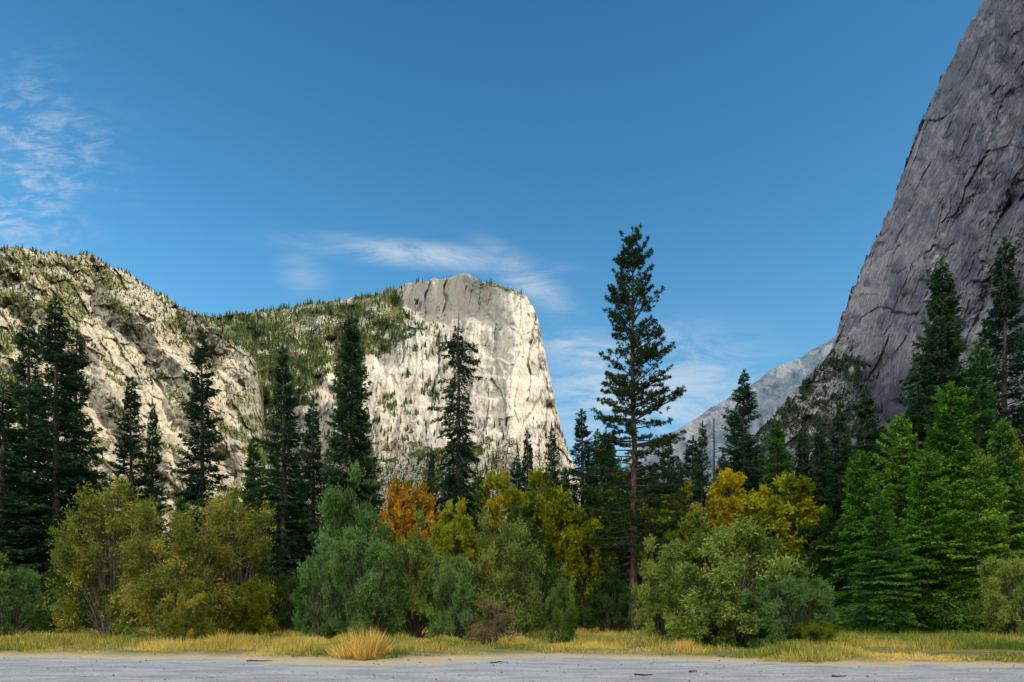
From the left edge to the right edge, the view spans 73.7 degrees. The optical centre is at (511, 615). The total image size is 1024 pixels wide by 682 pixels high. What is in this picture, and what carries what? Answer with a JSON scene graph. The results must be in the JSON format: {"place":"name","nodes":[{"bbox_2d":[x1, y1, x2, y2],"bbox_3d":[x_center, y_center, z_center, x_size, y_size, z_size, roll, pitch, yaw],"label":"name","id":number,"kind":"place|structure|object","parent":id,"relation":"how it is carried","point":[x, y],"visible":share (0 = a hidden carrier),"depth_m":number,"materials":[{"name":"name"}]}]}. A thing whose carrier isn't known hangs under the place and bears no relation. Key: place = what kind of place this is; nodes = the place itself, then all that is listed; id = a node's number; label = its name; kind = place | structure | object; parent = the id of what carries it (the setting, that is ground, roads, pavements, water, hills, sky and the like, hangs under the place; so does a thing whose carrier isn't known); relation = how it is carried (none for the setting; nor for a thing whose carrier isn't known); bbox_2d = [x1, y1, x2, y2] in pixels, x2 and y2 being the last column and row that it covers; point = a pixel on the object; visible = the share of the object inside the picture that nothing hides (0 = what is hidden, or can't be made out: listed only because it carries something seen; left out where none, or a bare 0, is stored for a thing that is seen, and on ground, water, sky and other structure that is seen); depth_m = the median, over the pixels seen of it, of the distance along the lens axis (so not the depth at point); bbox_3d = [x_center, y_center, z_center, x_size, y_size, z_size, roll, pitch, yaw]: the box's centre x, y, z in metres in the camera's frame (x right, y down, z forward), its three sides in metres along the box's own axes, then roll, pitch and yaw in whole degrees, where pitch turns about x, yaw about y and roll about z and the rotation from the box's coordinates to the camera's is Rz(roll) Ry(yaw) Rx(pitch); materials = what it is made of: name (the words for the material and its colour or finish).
{"place":"outdoors","nodes":[
{"label":"outdoors","id":0,"kind":"place"},
{"bbox_2d":[0,247,279,572],"bbox_3d":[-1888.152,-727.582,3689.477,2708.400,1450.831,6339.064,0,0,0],"label":"mountain","id":1,"kind":"structure","parent":0,"point":[104,387],"depth_m":2137.57,"materials":[{"name":"stone"}]},
{"bbox_2d":[0,244,289,546],"bbox_3d":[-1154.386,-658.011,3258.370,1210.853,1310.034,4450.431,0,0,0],"label":"mountain forest","id":2,"kind":"object","parent":1,"relation":"on","point":[125,325],"visible":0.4,"depth_m":2225.80,"materials":[{"name":"green plant"}]},
{"bbox_2d":[201,273,584,538],"bbox_3d":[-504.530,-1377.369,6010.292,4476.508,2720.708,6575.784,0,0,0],"label":"mountain","id":3,"kind":"structure","parent":0,"point":[513,386],"depth_m":3836.50,"materials":[{"name":"stone"}]},
{"bbox_2d":[200,276,580,522],"bbox_3d":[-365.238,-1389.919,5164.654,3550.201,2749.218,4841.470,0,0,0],"label":"mountain forest","id":4,"kind":"object","parent":3,"relation":"on","point":[300,366],"visible":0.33,"depth_m":4037.15,"materials":[{"name":"green plant"}]},
{"bbox_2d":[0,0,982,492],"label":"sky","id":5,"kind":"structure","parent":0,"point":[226,155],"materials":[{"name":"blue"}]},
{"bbox_2d":[0,621,1023,681],"bbox_3d":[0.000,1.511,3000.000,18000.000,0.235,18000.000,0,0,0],"label":"ground","id":6,"kind":"structure","parent":0,"point":[608,667],"depth_m":20.99,"materials":[{"name":"grey sand"}]},
{"bbox_2d":[0,310,52,585],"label":"conifer tree","id":7,"kind":"object","parent":6,"relation":"on","point":[17,368],"visible":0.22,"depth_m":76.45,"materials":[{"name":"green plant"}]},
{"bbox_2d":[0,385,61,628],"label":"conifer tree","id":8,"kind":"object","parent":6,"relation":"on","point":[6,479],"visible":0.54,"depth_m":69.94,"materials":[{"name":"green plant"}]},
{"bbox_2d":[0,550,63,636],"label":"shrub","id":9,"kind":"object","parent":6,"relation":"on","point":[19,614],"visible":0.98,"depth_m":47.59,"materials":[{"name":"green plant"}]},
{"bbox_2d":[23,561,82,633],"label":"shrub","id":10,"kind":"object","parent":6,"relation":"on","point":[63,581],"visible":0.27,"depth_m":53.52,"materials":[{"name":"green plant"}]},
{"bbox_2d":[0,295,123,626],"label":"conifer tree","id":11,"kind":"object","parent":6,"relation":"on","point":[44,440],"visible":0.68,"depth_m":71.46,"materials":[{"name":"green plant"}]},
{"bbox_2d":[25,328,120,626],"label":"conifer tree","id":12,"kind":"object","parent":6,"relation":"on","point":[83,422],"visible":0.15,"depth_m":79.78,"materials":[{"name":"green plant"}]},
{"bbox_2d":[32,475,166,636],"bbox_3d":[-26.907,-3.984,46.314,8.432,11.418,8.190,0,0,-2],"label":"shrub","id":13,"kind":"object","parent":6,"relation":"on","point":[73,555],"visible":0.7,"depth_m":44.54,"materials":[{"name":"green plant"}]},
{"bbox_2d":[105,377,163,626],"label":"conifer tree","id":14,"kind":"object","parent":6,"relation":"on","point":[131,395],"visible":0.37,"depth_m":83.68,"materials":[{"name":"green plant"}]},
{"bbox_2d":[140,398,173,571],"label":"conifer tree","id":15,"kind":"object","parent":6,"relation":"on","point":[154,472],"visible":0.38,"depth_m":87.86,"materials":[{"name":"green plant"}]},
{"bbox_2d":[106,487,249,639],"bbox_3d":[-20.361,-2.848,41.775,7.893,10.376,7.834,0,0,-10],"label":"shrub","id":16,"kind":"object","parent":6,"relation":"on","point":[151,585],"visible":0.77,"depth_m":40.79,"materials":[{"name":"green plant"}]},
{"bbox_2d":[162,496,193,580],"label":"conifer tree","id":17,"kind":"object","parent":6,"relation":"on","point":[180,506],"visible":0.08,"depth_m":105.06,"materials":[{"name":"green plant"}]},
{"bbox_2d":[155,579,217,641],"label":"shrub","id":18,"kind":"object","parent":6,"relation":"on","point":[177,623],"visible":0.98,"depth_m":37.61,"materials":[{"name":"green plant"}]},
{"bbox_2d":[164,332,243,588],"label":"conifer tree","id":19,"kind":"object","parent":6,"relation":"on","point":[196,412],"visible":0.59,"depth_m":75.38,"materials":[{"name":"green plant"}]},
{"bbox_2d":[191,628,256,648],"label":"grass tuft","id":20,"kind":"object","parent":6,"relation":"on","point":[220,639],"visible":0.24,"depth_m":29.76,"materials":[{"name":"yellow plant"}]},
{"bbox_2d":[183,481,283,634],"bbox_3d":[-19.303,-3.892,47.243,7.000,11.225,6.799,0,0,-13],"label":"shrub","id":21,"kind":"object","parent":6,"relation":"on","point":[245,523],"visible":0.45,"depth_m":46.43,"materials":[{"name":"green plant"}]},
{"bbox_2d":[217,577,283,637],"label":"shrub","id":22,"kind":"object","parent":6,"relation":"on","point":[255,623],"visible":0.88,"depth_m":44.21,"materials":[{"name":"green plant"}]},
{"bbox_2d":[230,435,280,590],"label":"conifer tree","id":23,"kind":"object","parent":6,"relation":"on","point":[253,465],"visible":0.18,"depth_m":79.58,"materials":[{"name":"green plant"}]},
{"bbox_2d":[239,345,317,624],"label":"conifer tree","id":24,"kind":"object","parent":6,"relation":"on","point":[286,561],"visible":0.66,"depth_m":73.70,"materials":[{"name":"green plant"}]},
{"bbox_2d":[262,572,313,631],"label":"shrub","id":25,"kind":"object","parent":6,"relation":"on","point":[282,616],"visible":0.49,"depth_m":56.65,"materials":[{"name":"green plant"}]},
{"bbox_2d":[286,396,329,573],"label":"conifer tree","id":26,"kind":"object","parent":6,"relation":"on","point":[308,439],"visible":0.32,"depth_m":83.58,"materials":[{"name":"green plant"}]},
{"bbox_2d":[289,554,353,637],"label":"shrub","id":27,"kind":"object","parent":6,"relation":"on","point":[320,615],"visible":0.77,"depth_m":43.49,"materials":[{"name":"green plant"}]},
{"bbox_2d":[293,460,391,629],"bbox_3d":[-14.915,-6.228,60.404,8.392,16.118,7.411,0,0,9],"label":"shrub","id":28,"kind":"object","parent":6,"relation":"on","point":[360,525],"visible":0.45,"depth_m":59.81,"materials":[{"name":"green plant"}]},
{"bbox_2d":[306,311,386,594],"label":"conifer tree","id":29,"kind":"object","parent":6,"relation":"on","point":[352,414],"visible":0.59,"depth_m":73.06,"materials":[{"name":"green plant"}]},
{"bbox_2d":[325,624,395,659],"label":"grass tuft","id":30,"kind":"object","parent":6,"relation":"on","point":[371,645],"visible":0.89,"depth_m":24.32,"materials":[{"name":"yellow plant"}]},
{"bbox_2d":[326,521,413,637],"bbox_3d":[-9.098,-2.088,42.361,5.259,7.566,5.368,0,0,-24],"label":"shrub","id":31,"kind":"object","parent":6,"relation":"on","point":[366,600],"visible":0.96,"depth_m":41.14,"materials":[{"name":"green plant"}]},
{"bbox_2d":[371,504,445,637],"bbox_3d":[-6.384,-2.678,43.827,5.291,8.742,5.424,0,0,-26],"label":"shrub","id":32,"kind":"object","parent":6,"relation":"on","point":[422,597],"visible":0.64,"depth_m":42.93,"materials":[{"name":"green plant"}]},
{"bbox_2d":[374,474,443,589],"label":"broadleaf tree","id":33,"kind":"object","parent":6,"relation":"on","point":[404,519],"visible":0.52,"depth_m":68.46,"materials":[{"name":"orange plant"}]},
{"bbox_2d":[105,463,738,594],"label":"distant wood","id":34,"kind":"object","parent":6,"relation":"on","point":[443,493],"depth_m":157.17,"materials":[{"name":"green plant"}]},
{"bbox_2d":[418,446,448,609],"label":"conifer tree","id":35,"kind":"object","parent":6,"relation":"on","point":[431,461],"visible":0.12,"depth_m":94.79,"materials":[{"name":"green plant"}]},
{"bbox_2d":[1,569,874,631],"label":"undergrowth","id":36,"kind":"object","parent":6,"relation":"on","point":[85,623],"visible":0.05,"depth_m":65.81,"materials":[{"name":"green plant"}]},
{"bbox_2d":[425,549,480,638],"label":"shrub","id":37,"kind":"object","parent":6,"relation":"on","point":[447,624],"visible":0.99,"depth_m":41.43,"materials":[{"name":"green plant"}]},
{"bbox_2d":[428,496,483,607],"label":"broadleaf tree","id":38,"kind":"object","parent":6,"relation":"on","point":[447,535],"visible":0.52,"depth_m":65.05,"materials":[{"name":"green plant"}]},
{"bbox_2d":[424,310,495,583],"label":"conifer tree","id":39,"kind":"object","parent":6,"relation":"on","point":[457,483],"visible":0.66,"depth_m":71.85,"materials":[{"name":"green plant"}]},
{"bbox_2d":[474,493,503,618],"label":"broadleaf tree","id":40,"kind":"object","parent":6,"relation":"on","point":[496,506],"visible":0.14,"depth_m":73.51,"materials":[{"name":"green plant"}]},
{"bbox_2d":[460,596,520,644],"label":"shrub","id":41,"kind":"object","parent":6,"relation":"on","point":[480,632],"visible":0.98,"depth_m":33.80,"materials":[{"name":"brown plant"}]},
{"bbox_2d":[462,467,525,613],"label":"broadleaf tree","id":42,"kind":"object","parent":6,"relation":"on","point":[509,498],"visible":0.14,"depth_m":79.24,"materials":[{"name":"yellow plant"}]},
{"bbox_2d":[467,503,549,639],"bbox_3d":[-0.413,-2.434,42.136,5.107,9.389,5.069,0,0,-12],"label":"shrub","id":43,"kind":"object","parent":6,"relation":"on","point":[519,591],"visible":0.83,"depth_m":41.35,"materials":[{"name":"green plant"}]},
{"bbox_2d":[0,625,1023,661],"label":"grass","id":44,"kind":"structure","parent":6,"relation":"on","point":[291,642],"depth_m":29.58,"materials":[{"name":"yellow plant"}]},
{"bbox_2d":[501,456,523,603],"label":"conifer tree","id":45,"kind":"object","parent":6,"relation":"on","point":[516,475],"visible":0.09,"depth_m":99.66,"materials":[{"name":"green plant"}]},
{"bbox_2d":[3,656,1022,681],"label":"pebbles","id":46,"kind":"object","parent":6,"relation":"on","point":[502,672],"visible":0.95,"depth_m":19.95,"materials":[{"name":"stone"}]},
{"bbox_2d":[493,498,556,586],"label":"broadleaf tree","id":47,"kind":"object","parent":6,"relation":"on","point":[528,510],"visible":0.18,"depth_m":65.65,"materials":[{"name":"green plant"}]},
{"bbox_2d":[519,428,537,533],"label":"conifer tree","id":48,"kind":"object","parent":6,"relation":"on","point":[524,477],"visible":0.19,"depth_m":99.58,"materials":[{"name":"green plant"}]},
{"bbox_2d":[512,547,564,632],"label":"shrub","id":49,"kind":"object","parent":6,"relation":"on","point":[546,579],"visible":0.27,"depth_m":57.44,"materials":[{"name":"green plant"}]},
{"bbox_2d":[507,464,574,588],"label":"broadleaf tree","id":50,"kind":"object","parent":6,"relation":"on","point":[548,500],"visible":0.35,"depth_m":80.59,"materials":[{"name":"green plant"}]},
{"bbox_2d":[544,422,564,624],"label":"conifer tree","id":51,"kind":"object","parent":6,"relation":"on","point":[553,462],"visible":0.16,"depth_m":97.91,"materials":[{"name":"green plant"}]},
{"bbox_2d":[539,561,579,643],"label":"shrub","id":52,"kind":"object","parent":6,"relation":"on","point":[565,628],"visible":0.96,"depth_m":35.64,"materials":[{"name":"green plant"}]},
{"bbox_2d":[549,409,612,626],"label":"conifer tree","id":53,"kind":"object","parent":6,"relation":"on","point":[582,434],"visible":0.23,"depth_m":85.76,"materials":[{"name":"green plant"}]},
{"bbox_2d":[548,504,617,627],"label":"broadleaf tree","id":54,"kind":"object","parent":6,"relation":"on","point":[579,566],"visible":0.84,"depth_m":66.87,"materials":[{"name":"green plant"}]},
{"bbox_2d":[584,429,603,503],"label":"conifer tree","id":55,"kind":"object","parent":6,"relation":"on","point":[595,443],"visible":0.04,"depth_m":115.40,"materials":[{"name":"green plant"}]},
{"bbox_2d":[578,566,643,632],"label":"shrub","id":56,"kind":"object","parent":6,"relation":"on","point":[611,619],"visible":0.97,"depth_m":56.82,"materials":[{"name":"green plant"}]},
{"bbox_2d":[572,464,649,603],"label":"broadleaf tree","id":57,"kind":"object","parent":6,"relation":"on","point":[600,494],"visible":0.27,"depth_m":81.87,"materials":[{"name":"green plant"}]},
{"bbox_2d":[595,428,629,607],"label":"conifer tree","id":58,"kind":"object","parent":6,"relation":"on","point":[606,443],"visible":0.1,"depth_m":90.73,"materials":[{"name":"green plant"}]},
{"bbox_2d":[593,432,641,600],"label":"conifer tree","id":59,"kind":"object","parent":6,"relation":"on","point":[597,460],"visible":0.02,"depth_m":91.69,"materials":[{"name":"green plant"}]},
{"bbox_2d":[580,224,690,630],"bbox_3d":[11.725,-17.426,63.824,10.907,38.610,10.461,0,0,30],"label":"pine tree","id":60,"kind":"object","parent":6,"relation":"on","point":[631,389],"visible":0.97,"depth_m":63.19,"materials":[{"name":"green plant"}]},
{"bbox_2d":[629,532,686,639],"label":"shrub","id":61,"kind":"object","parent":6,"relation":"on","point":[648,567],"visible":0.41,"depth_m":39.71,"materials":[{"name":"green plant"}]},
{"bbox_2d":[638,442,688,585],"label":"conifer tree","id":62,"kind":"object","parent":6,"relation":"on","point":[672,460],"visible":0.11,"depth_m":91.61,"materials":[{"name":"green plant"}]},
{"bbox_2d":[637,480,706,579],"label":"broadleaf tree","id":63,"kind":"object","parent":6,"relation":"on","point":[682,532],"visible":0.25,"depth_m":76.53,"materials":[{"name":"green plant"}]},
{"bbox_2d":[671,457,695,587],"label":"conifer tree","id":64,"kind":"object","parent":6,"relation":"on","point":[679,478],"visible":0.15,"depth_m":91.29,"materials":[{"name":"green plant"}]},
{"bbox_2d":[663,637,707,652],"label":"grass tuft","id":65,"kind":"object","parent":6,"relation":"on","point":[685,647],"visible":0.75,"depth_m":26.70,"materials":[{"name":"yellow plant"}]},
{"bbox_2d":[682,435,704,506],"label":"conifer tree","id":66,"kind":"object","parent":6,"relation":"on","point":[688,453],"visible":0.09,"depth_m":120.39,"materials":[{"name":"green plant"}]},
{"bbox_2d":[685,467,709,561],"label":"conifer tree","id":67,"kind":"object","parent":6,"relation":"on","point":[693,497],"visible":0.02,"depth_m":103.40,"materials":[{"name":"green plant"}]},
{"bbox_2d":[688,421,712,623],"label":"conifer tree","id":68,"kind":"object","parent":6,"relation":"on","point":[700,483],"visible":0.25,"depth_m":99.73,"materials":[{"name":"green plant"}]},
{"bbox_2d":[706,418,717,499],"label":"dead tree","id":69,"kind":"object","parent":6,"relation":"on","point":[714,449],"visible":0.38,"depth_m":87.93,"materials":[{"name":"grey wood"}]},
{"bbox_2d":[704,454,728,507],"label":"conifer tree","id":70,"kind":"object","parent":6,"relation":"on","point":[721,460],"visible":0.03,"depth_m":107.95,"materials":[{"name":"green plant"}]},
{"bbox_2d":[630,501,821,647],"bbox_3d":[10.675,-1.749,31.693,7.933,6.851,7.772,0,0,45],"label":"shrub","id":71,"kind":"object","parent":6,"relation":"on","point":[720,614],"visible":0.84,"depth_m":30.76,"materials":[{"name":"green plant"}]},
{"bbox_2d":[687,466,771,588],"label":"broadleaf tree","id":72,"kind":"object","parent":6,"relation":"on","point":[721,508],"visible":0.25,"depth_m":75.05,"materials":[{"name":"yellow plant"}]},
{"bbox_2d":[702,369,765,591],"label":"conifer tree","id":73,"kind":"object","parent":6,"relation":"on","point":[745,410],"visible":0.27,"depth_m":84.38,"materials":[{"name":"green plant"}]},
{"bbox_2d":[748,446,765,488],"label":"conifer tree","id":74,"kind":"object","parent":6,"relation":"on","point":[761,455],"visible":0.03,"depth_m":114.16,"materials":[{"name":"green plant"}]},
{"bbox_2d":[726,470,831,614],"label":"broadleaf tree","id":75,"kind":"object","parent":6,"relation":"on","point":[782,520],"visible":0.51,"depth_m":69.95,"materials":[{"name":"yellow plant"}]},
{"bbox_2d":[745,414,812,625],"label":"conifer tree","id":76,"kind":"object","parent":6,"relation":"on","point":[780,455],"visible":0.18,"depth_m":79.63,"materials":[{"name":"green plant"}]},
{"bbox_2d":[738,573,842,648],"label":"shrub","id":77,"kind":"object","parent":6,"relation":"on","point":[779,626],"visible":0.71,"depth_m":28.36,"materials":[{"name":"green plant"}]},
{"bbox_2d":[758,645,844,662],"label":"grass tuft","id":78,"kind":"object","parent":6,"relation":"on","point":[807,655],"visible":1,"depth_m":23.28,"materials":[{"name":"yellow plant"}]},
{"bbox_2d":[791,432,835,621],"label":"conifer tree","id":79,"kind":"object","parent":6,"relation":"on","point":[800,443],"visible":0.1,"depth_m":87.76,"materials":[{"name":"green plant"}]},
{"bbox_2d":[794,618,842,645],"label":"shrub","id":80,"kind":"object","parent":6,"relation":"on","point":[827,627],"visible":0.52,"depth_m":27.21,"materials":[{"name":"green plant"}]},
{"bbox_2d":[791,508,851,606],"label":"broadleaf tree","id":81,"kind":"object","parent":6,"relation":"on","point":[823,529],"visible":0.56,"depth_m":65.33,"materials":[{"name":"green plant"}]},
{"bbox_2d":[807,421,838,515],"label":"conifer tree","id":82,"kind":"object","parent":6,"relation":"on","point":[816,454],"visible":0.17,"depth_m":94.55,"materials":[{"name":"green plant"}]},
{"bbox_2d":[813,399,852,595],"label":"conifer tree","id":83,"kind":"object","parent":6,"relation":"on","point":[838,442],"visible":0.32,"depth_m":89.82,"materials":[{"name":"green plant"}]},
{"bbox_2d":[837,388,886,596],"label":"conifer tree","id":84,"kind":"object","parent":6,"relation":"on","point":[865,414],"visible":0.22,"depth_m":87.61,"materials":[{"name":"green plant"}]},
{"bbox_2d":[837,431,900,588],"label":"conifer tree","id":85,"kind":"object","parent":6,"relation":"on","point":[882,454],"visible":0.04,"depth_m":75.94,"materials":[{"name":"green plant"}]},
{"bbox_2d":[816,449,928,629],"bbox_3d":[32.671,-5.935,61.747,11.090,18.396,9.483,0,0,23],"label":"conifer tree","id":86,"kind":"object","parent":6,"relation":"on","point":[857,501],"visible":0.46,"depth_m":61.66,"materials":[{"name":"green plant"}]},
{"bbox_2d":[839,412,921,599],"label":"conifer tree","id":87,"kind":"object","parent":6,"relation":"on","point":[903,438],"visible":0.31,"depth_m":65.60,"materials":[{"name":"green plant"}]},
{"bbox_2d":[838,495,927,633],"bbox_3d":[28.779,-3.499,54.759,8.727,12.400,7.462,0,0,-5],"label":"conifer tree","id":88,"kind":"object","parent":6,"relation":"on","point":[878,613],"visible":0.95,"depth_m":54.22,"materials":[{"name":"green plant"}]},
{"bbox_2d":[881,382,938,505],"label":"conifer tree","id":89,"kind":"object","parent":6,"relation":"on","point":[914,414],"visible":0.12,"depth_m":75.74,"materials":[{"name":"green plant"}]},
{"bbox_2d":[884,453,991,633],"bbox_3d":[35.409,-5.273,56.193,9.421,16.802,11.018,0,0,-36],"label":"conifer tree","id":90,"kind":"object","parent":6,"relation":"on","point":[929,500],"visible":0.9,"depth_m":56.02,"materials":[{"name":"green plant"}]},
{"bbox_2d":[883,380,992,614],"bbox_3d":[38.971,-8.863,62.752,13.046,25.237,15.101,0,0,-4],"label":"conifer tree","id":91,"kind":"object","parent":6,"relation":"on","point":[951,439],"visible":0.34,"depth_m":61.55,"materials":[{"name":"green plant"}]},
{"bbox_2d":[893,259,990,538],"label":"conifer tree","id":92,"kind":"object","parent":6,"relation":"on","point":[933,361],"visible":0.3,"depth_m":77.37,"materials":[{"name":"green plant"}]},
{"bbox_2d":[930,417,1023,605],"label":"conifer tree","id":93,"kind":"object","parent":6,"relation":"on","point":[1009,464],"visible":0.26,"depth_m":57.54,"materials":[{"name":"green plant"}]},
{"bbox_2d":[932,451,1023,632],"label":"conifer tree","id":94,"kind":"object","parent":6,"relation":"on","point":[977,545],"visible":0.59,"depth_m":54.34,"materials":[{"name":"green plant"}]},
{"bbox_2d":[956,338,1022,555],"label":"conifer tree","id":95,"kind":"object","parent":6,"relation":"on","point":[975,373],"visible":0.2,"depth_m":71.61,"materials":[{"name":"green plant"}]},
{"bbox_2d":[965,236,1023,545],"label":"conifer tree","id":96,"kind":"object","parent":6,"relation":"on","point":[1004,311],"visible":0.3,"depth_m":75.66,"materials":[{"name":"green plant"}]},
{"bbox_2d":[968,554,1023,635],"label":"shrub","id":97,"kind":"object","parent":6,"relation":"on","point":[1007,607],"visible":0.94,"depth_m":44.78,"materials":[{"name":"green plant"}]},
{"bbox_2d":[980,421,1023,551],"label":"tree","id":98,"kind":"object","parent":6,"relation":"on","point":[1020,457],"visible":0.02,"depth_m":60.81,"materials":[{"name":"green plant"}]},
{"bbox_2d":[626,335,835,503],"bbox_3d":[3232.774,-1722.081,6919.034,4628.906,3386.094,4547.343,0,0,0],"label":"distant mountain","id":99,"kind":"structure","parent":0,"point":[774,388],"depth_m":6850.60,"materials":[{"name":"stone"}]},
{"bbox_2d":[734,0,1023,495],"bbox_3d":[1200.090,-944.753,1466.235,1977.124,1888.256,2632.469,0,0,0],"label":"cliff","id":100,"kind":"structure","parent":0,"point":[958,204],"depth_m":1232.66,"materials":[{"name":"stone"}]},
{"bbox_2d":[725,185,898,492],"bbox_3d":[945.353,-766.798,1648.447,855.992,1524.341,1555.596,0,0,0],"label":"mountain forest","id":101,"kind":"object","parent":100,"relation":"on","point":[817,420],"visible":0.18,"depth_m":1914.51,"materials":[{"name":"green plant"}]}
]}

